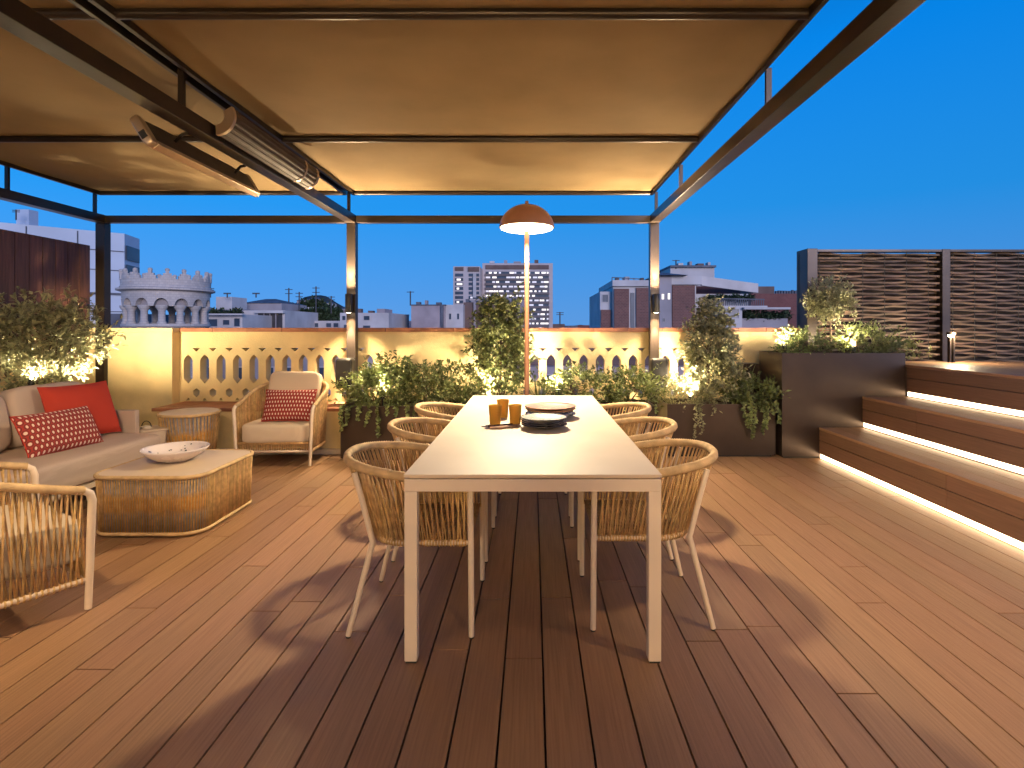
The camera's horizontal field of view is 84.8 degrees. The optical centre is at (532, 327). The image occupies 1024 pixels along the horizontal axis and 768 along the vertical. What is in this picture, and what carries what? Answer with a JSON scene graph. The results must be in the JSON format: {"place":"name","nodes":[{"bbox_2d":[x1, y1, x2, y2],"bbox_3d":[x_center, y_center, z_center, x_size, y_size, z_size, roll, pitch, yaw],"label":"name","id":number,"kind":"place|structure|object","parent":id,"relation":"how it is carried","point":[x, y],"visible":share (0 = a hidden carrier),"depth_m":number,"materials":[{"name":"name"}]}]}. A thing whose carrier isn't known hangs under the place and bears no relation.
{"place":"outdoors","nodes":[
{"label":"outdoors","id":0,"kind":"place"},
{"bbox_2d":[303,295,575,325],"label":"hill","id":1,"kind":"structure","parent":0,"point":[326,299],"depth_m":417.24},
{"bbox_2d":[292,295,343,312],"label":"hillside trees","id":2,"kind":"object","parent":1,"relation":"on","point":[311,303],"visible":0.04,"depth_m":291.31,"materials":[{"name":"green plant"}]},
{"bbox_2d":[0,0,1023,325],"label":"sky","id":3,"kind":"structure","parent":0,"point":[917,142],"materials":[{"name":"blue"}]},
{"label":"ground","id":4,"kind":"structure","parent":0,"visible":0},
{"bbox_2d":[0,209,139,327],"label":"office block","id":5,"kind":"structure","parent":4,"relation":"on","point":[125,250],"depth_m":32.62,"materials":[{"name":"concrete"},{"name":"glass"}]},
{"bbox_2d":[126,245,139,262],"bbox_3d":[-24.695,-4.545,34.600,0.048,0.850,1.881,0,0,-16],"label":"window","id":6,"kind":"structure","parent":5,"relation":"in","point":[132,254],"depth_m":34.46,"materials":[{"name":"blue glass"}]},
{"bbox_2d":[126,265,139,272],"bbox_3d":[-24.695,-3.395,34.600,0.048,0.850,1.881,0,0,-16],"label":"window","id":7,"kind":"structure","parent":5,"relation":"in","point":[130,268],"depth_m":34.17,"materials":[{"name":"blue glass"}]},
{"bbox_2d":[111,314,168,327],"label":"annex building","id":8,"kind":"structure","parent":4,"relation":"on","point":[115,318],"depth_m":31.00,"materials":[{"name":"stone"}]},
{"bbox_2d":[115,267,214,378],"bbox_3d":[-18.280,10.250,28.000,4.200,26.160,4.200,0,0,0],"label":"round turret","id":9,"kind":"object","parent":4,"relation":"on","point":[183,296],"visible":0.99,"depth_m":26.61,"materials":[{"name":"stone"}]},
{"bbox_2d":[209,288,271,348],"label":"apartment building","id":10,"kind":"structure","parent":4,"relation":"on","point":[227,312],"depth_m":52.92,"materials":[{"name":"white concrete"}]},
{"bbox_2d":[209,318,217,326],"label":"window","id":11,"kind":"structure","parent":10,"relation":"in","point":[213,321],"depth_m":51.98,"materials":[{"name":"blue glass"}]},
{"bbox_2d":[222,319,229,324],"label":"window","id":12,"kind":"structure","parent":10,"relation":"in","point":[224,321],"depth_m":51.98,"materials":[{"name":"grey glass"}]},
{"bbox_2d":[234,318,239,326],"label":"window","id":13,"kind":"structure","parent":10,"relation":"in","point":[236,320],"depth_m":51.98,"materials":[{"name":"blue glass"}]},
{"bbox_2d":[243,293,317,348],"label":"apartment building","id":14,"kind":"structure","parent":4,"relation":"on","point":[284,314],"depth_m":63.00,"materials":[{"name":"white concrete"}]},
{"bbox_2d":[208,356,372,394],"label":"street building","id":15,"kind":"structure","parent":4,"relation":"on","point":[321,364],"depth_m":33.00,"materials":[{"name":"grey concrete"}]},
{"bbox_2d":[239,367,248,391],"bbox_3d":[-17.186,3.180,32.969,0.870,1.820,0.058,0,0,0],"label":"window","id":16,"kind":"structure","parent":15,"relation":"in","point":[240,368],"depth_m":32.98,"materials":[{"name":"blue glass"}]},
{"bbox_2d":[319,367,323,378],"bbox_3d":[-12.536,3.180,32.969,0.870,1.820,0.058,0,0,0],"label":"window","id":17,"kind":"structure","parent":15,"relation":"in","point":[321,369],"depth_m":32.98,"materials":[{"name":"blue glass"}]},
{"bbox_2d":[285,286,342,348],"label":"apartment building","id":18,"kind":"structure","parent":4,"relation":"on","point":[328,317],"depth_m":67.30,"materials":[{"name":"grey concrete"}]},
{"bbox_2d":[326,323,331,327],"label":"window","id":19,"kind":"structure","parent":18,"relation":"in","point":[328,325],"depth_m":65.98,"materials":[{"name":"blue glass"}]},
{"bbox_2d":[333,323,338,327],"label":"window","id":20,"kind":"structure","parent":18,"relation":"in","point":[335,325],"depth_m":65.98,"materials":[{"name":"blue glass"}]},
{"bbox_2d":[340,309,408,349],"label":"apartment building","id":21,"kind":"structure","parent":4,"relation":"on","point":[384,318],"depth_m":55.00,"materials":[{"name":"white concrete"}]},
{"bbox_2d":[410,291,445,327],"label":"party wall building","id":22,"kind":"structure","parent":4,"relation":"on","point":[426,315],"depth_m":60.00,"materials":[{"name":"stone"}]},
{"bbox_2d":[441,305,464,327],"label":"apartment building","id":23,"kind":"structure","parent":4,"relation":"on","point":[455,316],"depth_m":60.50,"materials":[{"name":"white concrete"}]},
{"bbox_2d":[453,266,481,304],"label":"building","id":24,"kind":"structure","parent":4,"relation":"on","point":[467,282],"depth_m":144.00,"materials":[{"name":"white concrete"}]},
{"bbox_2d":[464,297,523,327],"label":"brown block","id":25,"kind":"structure","parent":4,"relation":"on","point":[471,306],"depth_m":62.00,"materials":[{"name":"concrete"}]},
{"bbox_2d":[482,260,552,327],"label":"building","id":26,"kind":"structure","parent":4,"relation":"on","point":[505,277],"depth_m":149.80,"materials":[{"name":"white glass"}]},
{"bbox_2d":[553,312,564,327],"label":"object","id":27,"kind":"structure","parent":4,"relation":"on","point":[559,325],"depth_m":180.00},
{"bbox_2d":[576,325,588,327],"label":"house","id":28,"kind":"structure","parent":4,"relation":"on","point":[583,326],"depth_m":208.00,"materials":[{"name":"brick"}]},
{"bbox_2d":[517,348,696,394],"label":"street building","id":29,"kind":"structure","parent":4,"relation":"on","point":[550,365],"depth_m":31.00,"materials":[{"name":"grey concrete"}]},
{"bbox_2d":[546,374,554,379],"bbox_3d":[1.064,3.380,29.969,0.812,1.812,0.058,0,0,0],"label":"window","id":30,"kind":"structure","parent":29,"relation":"in","point":[547,375],"depth_m":29.98,"materials":[{"name":"glass"}]},
{"bbox_2d":[589,260,792,327],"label":"brick apartments","id":31,"kind":"structure","parent":4,"relation":"on","point":[618,303],"depth_m":45.00,"materials":[{"name":"brown brick"}]},
{"bbox_2d":[602,294,608,301],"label":"window","id":32,"kind":"structure","parent":31,"relation":"in","point":[605,297],"depth_m":45.48,"materials":[{"name":"grey glass"}]},
{"bbox_2d":[725,308,739,318],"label":"window","id":33,"kind":"structure","parent":31,"relation":"in","point":[736,310],"depth_m":44.78,"materials":[{"name":"grey glass"}]},
{"bbox_2d":[740,286,796,327],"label":"brick apartments","id":34,"kind":"structure","parent":4,"relation":"on","point":[778,298],"depth_m":52.00,"materials":[{"name":"brick"}]},
{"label":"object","id":35,"kind":"structure","parent":4,"relation":"on","visible":0},
{"bbox_2d":[397,492,645,767],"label":"terrace slab","id":36,"kind":"structure","parent":35,"relation":"on","point":[545,754],"depth_m":2.30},
{"bbox_2d":[0,454,1023,767],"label":"deck","id":37,"kind":"structure","parent":36,"relation":"on","point":[860,622],"depth_m":2.36,"materials":[{"name":"brown wood"}]},
{"bbox_2d":[0,358,84,391],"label":"side wall","id":38,"kind":"structure","parent":37,"relation":"on","point":[75,378],"depth_m":5.72,"materials":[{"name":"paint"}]},
{"bbox_2d":[0,229,89,357],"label":"timber fence","id":39,"kind":"object","parent":38,"relation":"attached to","point":[32,263],"visible":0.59,"depth_m":5.77,"materials":[{"name":"brown wood"}]},
{"bbox_2d":[0,461,96,609],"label":"lounge chair","id":40,"kind":"object","parent":37,"relation":"on","point":[37,536],"visible":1,"depth_m":2.53,"materials":[{"name":"wicker"}]},
{"bbox_2d":[0,381,160,504],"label":"sofa","id":41,"kind":"object","parent":37,"relation":"on","point":[80,466],"visible":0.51,"depth_m":4.16,"materials":[{"name":"beige fabric"}]},
{"bbox_2d":[9,405,103,457],"bbox_3d":[-3.520,0.765,4.170,0.212,0.302,0.604,0,0,6],"label":"pillow","id":42,"kind":"object","parent":41,"relation":"on","point":[41,434],"visible":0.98,"depth_m":4.08,"materials":[{"name":"red fabric"}]},
{"bbox_2d":[37,381,120,433],"bbox_3d":[-3.690,0.675,4.580,0.241,0.438,0.565,0,0,11],"label":"pillow","id":43,"kind":"object","parent":41,"relation":"on","point":[95,397],"visible":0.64,"depth_m":4.59,"materials":[{"name":"red fabric"}]},
{"bbox_2d":[139,425,168,443],"bbox_3d":[-3.550,1.127,5.190,0.330,0.405,0.330,0,0,0],"label":"side table","id":44,"kind":"object","parent":37,"relation":"on","point":[159,430],"visible":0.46,"depth_m":5.15,"materials":[{"name":"beige wood"}]},
{"bbox_2d":[141,421,151,428],"bbox_3d":[-3.560,0.889,5.160,0.085,0.071,0.085,0,0,-37],"label":"lantern","id":45,"kind":"object","parent":44,"relation":"on","point":[147,426],"visible":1,"depth_m":5.16,"materials":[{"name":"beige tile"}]},
{"bbox_2d":[93,449,253,535],"bbox_3d":[-2.473,1.132,3.930,0.742,0.395,0.807,0,0,0],"label":"coffee table","id":46,"kind":"object","parent":37,"relation":"on","point":[206,489],"visible":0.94,"depth_m":3.58,"materials":[{"name":"wicker"}]},
{"bbox_2d":[139,441,209,462],"bbox_3d":[-2.525,0.889,3.960,0.424,0.097,0.424,0,0,0],"label":"bowl","id":47,"kind":"object","parent":46,"relation":"on","point":[176,452],"visible":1,"depth_m":3.96,"materials":[{"name":"white ceramic"}]},
{"bbox_2d":[156,407,220,448],"bbox_3d":[-3.340,1.065,5.450,0.543,0.513,0.543,0,0,0],"label":"rope side table","id":48,"kind":"object","parent":37,"relation":"on","point":[194,424],"visible":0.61,"depth_m":5.29,"materials":[{"name":"beige wicker"}]},
{"bbox_2d":[152,401,346,453],"bbox_3d":[-2.959,1.090,6.199,2.158,0.480,0.598,0,0,0],"label":"wall bench","id":49,"kind":"object","parent":37,"relation":"on","point":[225,440],"depth_m":5.96,"materials":[{"name":"paint"}]},
{"bbox_2d":[232,371,328,465],"bbox_3d":[-2.500,0.891,5.714,0.782,0.868,0.745,0,0,-2],"label":"lounge chair","id":50,"kind":"object","parent":37,"relation":"on","point":[248,432],"visible":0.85,"depth_m":5.46,"materials":[{"name":"fabric"}]},
{"bbox_2d":[261,389,316,421],"bbox_3d":[-2.410,0.765,5.549,0.509,0.306,0.197,0,0,0],"label":"pillow","id":51,"kind":"object","parent":50,"relation":"on","point":[288,405],"visible":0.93,"depth_m":5.49,"materials":[{"name":"red fabric"}]},
{"bbox_2d":[340,400,466,459],"bbox_3d":[-1.005,1.058,5.880,1.850,0.545,0.520,0,0,0],"label":"planter","id":52,"kind":"object","parent":37,"relation":"on","point":[353,432],"visible":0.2,"depth_m":5.62,"materials":[{"name":"metal"}]},
{"bbox_2d":[328,350,429,437],"bbox_3d":[-1.601,0.660,5.897,1.031,0.874,0.841,0,0,0],"label":"shrub","id":53,"kind":"object","parent":52,"relation":"on","point":[378,377],"visible":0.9,"depth_m":5.74,"materials":[{"name":"green plant"}]},
{"bbox_2d":[385,358,471,414],"bbox_3d":[-1.057,0.638,5.850,0.972,0.656,0.737,0,0,-14],"label":"shrub","id":54,"kind":"object","parent":52,"relation":"on","point":[435,376],"visible":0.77,"depth_m":5.78,"materials":[{"name":"green plant"}]},
{"bbox_2d":[441,377,476,403],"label":"grass plant","id":55,"kind":"object","parent":52,"relation":"on","point":[460,392],"depth_m":5.76,"materials":[{"name":"green plant"}]},
{"bbox_2d":[453,282,546,402],"bbox_3d":[-0.332,0.198,5.905,0.958,1.383,0.828,0,0,0],"label":"columnar shrub","id":56,"kind":"object","parent":52,"relation":"on","point":[498,332],"visible":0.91,"depth_m":5.76,"materials":[{"name":"green plant"}]},
{"bbox_2d":[343,441,484,638],"bbox_3d":[-0.569,0.950,2.672,0.633,0.761,0.604,0,0,0],"label":"dining chair","id":57,"kind":"object","parent":37,"relation":"on","point":[444,523],"visible":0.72,"depth_m":2.42,"materials":[{"name":"wicker"}]},
{"bbox_2d":[387,417,494,562],"bbox_3d":[-0.569,0.950,3.450,0.633,0.761,0.604,0,0,0],"label":"dining chair","id":58,"kind":"object","parent":37,"relation":"on","point":[398,433],"visible":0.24,"depth_m":3.42,"materials":[{"name":"wicker"}]},
{"bbox_2d":[414,402,500,517],"bbox_3d":[-0.569,0.950,4.210,0.633,0.761,0.605,0,0,0],"label":"dining chair","id":59,"kind":"object","parent":37,"relation":"on","point":[420,410],"visible":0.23,"depth_m":4.26,"materials":[{"name":"wicker"}]},
{"bbox_2d":[85,328,835,425],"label":"parapet wall","id":60,"kind":"structure","parent":37,"relation":"on","point":[149,369],"depth_m":6.50,"materials":[{"name":"paint"}]},
{"bbox_2d":[0,0,925,425],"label":"pergola","id":61,"kind":"object","parent":37,"relation":"on","point":[348,98],"visible":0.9,"depth_m":3.52,"materials":[{"name":"brown metal"}]},
{"bbox_2d":[130,115,259,196],"bbox_3d":[-2.210,-1.141,3.847,0.214,0.199,1.292,0,0,0],"label":"patio heater","id":62,"kind":"object","parent":61,"relation":"attached to","point":[160,140],"visible":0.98,"depth_m":3.61,"materials":[{"name":"silver metal"}]},
{"bbox_2d":[216,106,318,189],"bbox_3d":[-1.931,-1.295,4.190,0.135,0.178,1.390,0,0,0],"label":"patio heater","id":63,"kind":"object","parent":61,"relation":"attached to","point":[238,130],"visible":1,"depth_m":3.96,"materials":[{"name":"silver metal"}]},
{"bbox_2d":[336,358,354,387],"bbox_3d":[-2.073,0.500,6.213,0.184,0.330,0.189,0,0,0],"label":"speaker","id":64,"kind":"object","parent":61,"relation":"attached to","point":[344,365],"visible":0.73,"depth_m":6.12},
{"bbox_2d":[345,294,351,312],"bbox_3d":[-2.056,-0.275,6.251,0.076,0.214,0.111,0,0,-21],"label":"post light","id":65,"kind":"object","parent":61,"relation":"attached to","point":[348,303],"visible":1,"depth_m":6.20,"materials":[{"name":"black metal"}]},
{"bbox_2d":[653,294,659,312],"bbox_3d":[1.369,-0.275,6.251,0.076,0.214,0.111,0,0,-21],"label":"post light","id":66,"kind":"object","parent":61,"relation":"attached to","point":[656,303],"visible":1,"depth_m":6.20,"materials":[{"name":"black metal"}]},
{"bbox_2d":[649,358,667,386],"bbox_3d":[1.391,0.500,6.213,0.184,0.330,0.189,0,0,0],"label":"speaker","id":67,"kind":"object","parent":61,"relation":"attached to","point":[662,371],"visible":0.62,"depth_m":6.12},
{"bbox_2d":[499,201,553,394],"bbox_3d":[-0.055,0.085,5.120,0.504,2.490,0.504,0,0,0],"label":"floor lamp","id":68,"kind":"object","parent":37,"relation":"on","point":[526,219],"visible":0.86,"depth_m":5.03,"materials":[{"name":"orange metal"}]},
{"bbox_2d":[404,395,661,662],"bbox_3d":[0.000,0.955,3.518,1.022,0.750,2.605,0,0,0],"label":"dining table","id":69,"kind":"object","parent":37,"relation":"on","point":[590,446],"visible":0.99,"depth_m":2.33,"materials":[{"name":"beige metal"}]},
{"bbox_2d":[489,404,501,424],"bbox_3d":[-0.227,0.522,3.380,0.079,0.114,0.079,0,0,0],"label":"glass tumbler","id":70,"kind":"object","parent":69,"relation":"on","point":[495,414],"visible":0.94,"depth_m":3.35,"materials":[{"name":"orange glass"}]},
{"bbox_2d":[497,399,508,417],"bbox_3d":[-0.195,0.522,3.638,0.079,0.114,0.079,0,0,0],"label":"glass tumbler","id":71,"kind":"object","parent":69,"relation":"on","point":[504,403],"visible":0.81,"depth_m":3.61,"materials":[{"name":"orange glass"}]},
{"bbox_2d":[489,425,517,428],"bbox_3d":[-0.170,0.574,3.250,0.170,0.012,0.064,0,0,-24],"label":"napkin","id":72,"kind":"object","parent":69,"relation":"on","point":[502,427],"visible":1,"depth_m":3.23,"materials":[{"name":"beige fabric"}]},
{"bbox_2d":[481,424,509,426],"bbox_3d":[-0.214,0.566,3.247,0.175,0.017,0.018,0,0,-24],"label":"fork","id":73,"kind":"object","parent":72,"relation":"on","point":[495,425],"visible":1,"depth_m":3.24,"materials":[{"name":"silver metal"}]},
{"bbox_2d":[509,404,521,423],"bbox_3d":[-0.107,0.522,3.395,0.079,0.114,0.079,0,0,0],"label":"glass tumbler","id":74,"kind":"object","parent":69,"relation":"on","point":[515,413],"visible":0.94,"depth_m":3.37,"materials":[{"name":"orange glass"}]},
{"bbox_2d":[521,423,566,428],"bbox_3d":[0.067,0.568,3.270,0.268,0.024,0.268,0,0,0],"label":"plate","id":75,"kind":"object","parent":69,"relation":"on","point":[553,427],"visible":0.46,"depth_m":3.18,"materials":[{"name":"black ceramic"}]},
{"bbox_2d":[521,421,566,426],"bbox_3d":[0.066,0.555,3.270,0.268,0.024,0.268,0,0,0],"label":"plate","id":76,"kind":"object","parent":75,"relation":"on","point":[552,425],"visible":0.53,"depth_m":3.19,"materials":[{"name":"black ceramic"}]},
{"bbox_2d":[521,418,565,424],"bbox_3d":[0.063,0.542,3.270,0.268,0.024,0.268,0,0,0],"label":"plate","id":77,"kind":"object","parent":76,"relation":"on","point":[537,423],"visible":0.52,"depth_m":3.19,"materials":[{"name":"black ceramic"}]},
{"bbox_2d":[521,413,566,422],"bbox_3d":[0.065,0.529,3.270,0.273,0.026,0.273,0,0,0],"label":"plate","id":78,"kind":"object","parent":77,"relation":"on","point":[543,417],"visible":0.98,"depth_m":3.31,"materials":[{"name":"white ceramic"}]},
{"bbox_2d":[525,411,575,416],"bbox_3d":[0.115,0.567,3.660,0.330,0.026,0.330,0,0,0],"label":"plate","id":79,"kind":"object","parent":69,"relation":"on","point":[567,414],"visible":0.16,"depth_m":3.65,"materials":[{"name":"beige ceramic"}]},
{"bbox_2d":[527,410,572,413],"bbox_3d":[0.115,0.550,3.660,0.300,0.026,0.300,0,0,0],"label":"plate","id":80,"kind":"object","parent":79,"relation":"on","point":[557,413],"visible":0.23,"depth_m":3.62,"materials":[{"name":"beige ceramic"}]},
{"bbox_2d":[525,407,575,412],"bbox_3d":[0.115,0.534,3.660,0.332,0.026,0.332,0,0,0],"label":"plate","id":81,"kind":"object","parent":80,"relation":"on","point":[561,411],"visible":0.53,"depth_m":3.55,"materials":[{"name":"beige ceramic"}]},
{"bbox_2d":[525,402,575,410],"bbox_3d":[0.115,0.518,3.660,0.336,0.026,0.336,0,0,0],"label":"plate","id":82,"kind":"object","parent":81,"relation":"on","point":[550,406],"visible":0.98,"depth_m":3.71,"materials":[{"name":"beige ceramic"}]},
{"bbox_2d":[564,402,651,516],"bbox_3d":[0.569,0.950,4.210,0.633,0.761,0.605,0,0,0],"label":"dining chair","id":83,"kind":"object","parent":37,"relation":"on","point":[645,410],"visible":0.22,"depth_m":4.13,"materials":[{"name":"wicker"}]},
{"bbox_2d":[570,416,677,561],"bbox_3d":[0.569,0.950,3.470,0.633,0.761,0.604,0,0,-1],"label":"dining chair","id":84,"kind":"object","parent":37,"relation":"on","point":[668,429],"visible":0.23,"depth_m":3.39,"materials":[{"name":"wicker"}]},
{"bbox_2d":[597,400,655,457],"bbox_3d":[0.630,1.058,5.880,1.220,0.545,0.520,0,0,0],"label":"planter","id":85,"kind":"object","parent":37,"relation":"on","point":[651,413],"visible":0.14,"depth_m":5.62,"materials":[{"name":"metal"}]},
{"bbox_2d":[520,377,557,394],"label":"grass plant","id":86,"kind":"object","parent":85,"relation":"on","point":[540,392],"depth_m":5.82,"materials":[{"name":"green plant"}]},
{"bbox_2d":[534,359,621,403],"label":"shrub","id":87,"kind":"object","parent":85,"relation":"on","point":[567,381],"visible":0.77,"depth_m":5.81,"materials":[{"name":"green plant"}]},
{"bbox_2d":[593,362,676,413],"bbox_3d":[1.071,0.634,5.882,0.888,0.574,0.731,0,0,0],"label":"shrub","id":88,"kind":"object","parent":85,"relation":"on","point":[643,381],"visible":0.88,"depth_m":5.78,"materials":[{"name":"green plant"}]},
{"bbox_2d":[580,438,717,631],"bbox_3d":[0.569,0.950,2.730,0.633,0.761,0.605,0,0,0],"label":"dining chair","id":89,"kind":"object","parent":37,"relation":"on","point":[618,518],"visible":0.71,"depth_m":2.48,"materials":[{"name":"wicker"}]},
{"bbox_2d":[657,398,774,455],"bbox_3d":[1.942,1.058,6.010,1.115,0.545,0.480,0,0,0],"label":"planter","id":90,"kind":"object","parent":37,"relation":"on","point":[726,432],"visible":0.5,"depth_m":5.77,"materials":[{"name":"metal"}]},
{"bbox_2d":[655,369,731,438],"bbox_3d":[1.652,0.812,5.935,0.806,0.754,0.659,0,0,0],"label":"shrub","id":91,"kind":"object","parent":90,"relation":"on","point":[681,390],"visible":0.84,"depth_m":5.84,"materials":[{"name":"green plant"}]},
{"bbox_2d":[673,294,752,403],"bbox_3d":[1.907,0.243,5.946,0.821,1.237,0.748,0,0,0],"label":"columnar shrub","id":92,"kind":"object","parent":90,"relation":"on","point":[709,328],"visible":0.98,"depth_m":5.89,"materials":[{"name":"green plant"}]},
{"bbox_2d":[724,366,763,403],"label":"grass plant","id":93,"kind":"object","parent":90,"relation":"in","point":[745,391],"depth_m":5.88,"materials":[{"name":"green plant"}]},
{"bbox_2d":[715,369,790,438],"bbox_3d":[2.321,0.786,5.925,0.807,0.699,0.620,0,0,31],"label":"shrub","id":94,"kind":"object","parent":90,"relation":"on","point":[761,400],"visible":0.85,"depth_m":5.75,"materials":[{"name":"green plant"}]},
{"bbox_2d":[724,363,758,394],"bbox_3d":[2.378,0.865,6.380,0.316,0.930,0.220,0,0,0],"label":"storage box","id":95,"kind":"object","parent":37,"relation":"on","point":[752,367],"visible":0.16,"depth_m":6.27,"materials":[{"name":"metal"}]},
{"bbox_2d":[759,351,904,457],"bbox_3d":[3.167,0.792,5.992,1.255,1.075,0.575,0,0,0],"label":"planter","id":96,"kind":"object","parent":37,"relation":"on","point":[829,389],"visible":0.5,"depth_m":5.71,"materials":[{"name":"metal"}]},
{"bbox_2d":[768,323,846,356],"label":"shrub","id":97,"kind":"object","parent":96,"relation":"on","point":[803,348],"visible":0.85,"depth_m":5.92,"materials":[{"name":"green plant"}]},
{"bbox_2d":[799,274,860,352],"bbox_3d":[3.178,-0.132,6.015,0.594,0.924,0.586,0,0,29],"label":"topiary tree","id":98,"kind":"object","parent":96,"relation":"on","point":[836,296],"visible":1,"depth_m":5.94,"materials":[{"name":"green plant"}]},
{"bbox_2d":[813,319,932,359],"bbox_3d":[3.618,0.162,5.976,1.211,0.542,0.672,0,0,0],"label":"shrub","id":99,"kind":"object","parent":96,"relation":"on","point":[885,345],"visible":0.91,"depth_m":5.90,"materials":[{"name":"green plant"}]},
{"bbox_2d":[905,367,909,396],"bbox_3d":[6.465,0.868,5.997,5.270,0.925,0.587,0,0,0],"label":"platform base","id":100,"kind":"object","parent":37,"relation":"on","point":[906,393],"visible":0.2,"depth_m":5.74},
{"bbox_2d":[905,361,1023,366],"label":"deck","id":101,"kind":"structure","parent":100,"relation":"on","point":[964,363],"depth_m":5.92,"materials":[{"name":"brown wood"}]},
{"bbox_2d":[946,332,955,361],"bbox_3d":[4.558,0.207,6.100,0.090,0.334,0.090,0,0,0],"label":"bollard light","id":102,"kind":"object","parent":101,"relation":"on","point":[951,347],"visible":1,"depth_m":6.09,"materials":[{"name":"brown metal"}]},
{"bbox_2d":[907,365,1023,417],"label":"raised platform","id":103,"kind":"structure","parent":100,"relation":"on","point":[998,389],"depth_m":4.94,"materials":[{"name":"brown wood"}]},
{"bbox_2d":[797,248,1023,360],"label":"woven screen","id":104,"kind":"object","parent":37,"relation":"on","point":[974,302],"visible":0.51,"depth_m":6.42,"materials":[{"name":"wood"}]},
{"bbox_2d":[819,427,1023,549],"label":"timber step","id":105,"kind":"object","parent":37,"relation":"on","point":[987,499],"visible":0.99,"depth_m":4.12,"materials":[{"name":"brown wood"}]},
{"bbox_2d":[862,397,1023,475],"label":"timber step","id":106,"kind":"object","parent":105,"relation":"on","point":[994,440],"visible":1,"depth_m":4.53,"materials":[{"name":"brown wood"}]},
{"bbox_3d":[-4.640,1.090,5.175,0.720,0.480,1.150,0,0,0],"label":"planter","id":107,"kind":"object","parent":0,"visible":0},
{"bbox_2d":[28,379,35,384],"bbox_3d":[-4.542,0.552,5.078,0.051,0.175,0.059,0,0,0],"label":"spike uplight","id":108,"kind":"object","parent":107,"relation":"in","point":[30,382],"visible":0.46,"depth_m":5.06,"materials":[{"name":"black plastic"}]},
{"bbox_2d":[0,283,128,390],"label":"olive shrub","id":109,"kind":"object","parent":107,"relation":"on","point":[42,356],"visible":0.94,"depth_m":5.11,"materials":[{"name":"green plant"}]}
]}

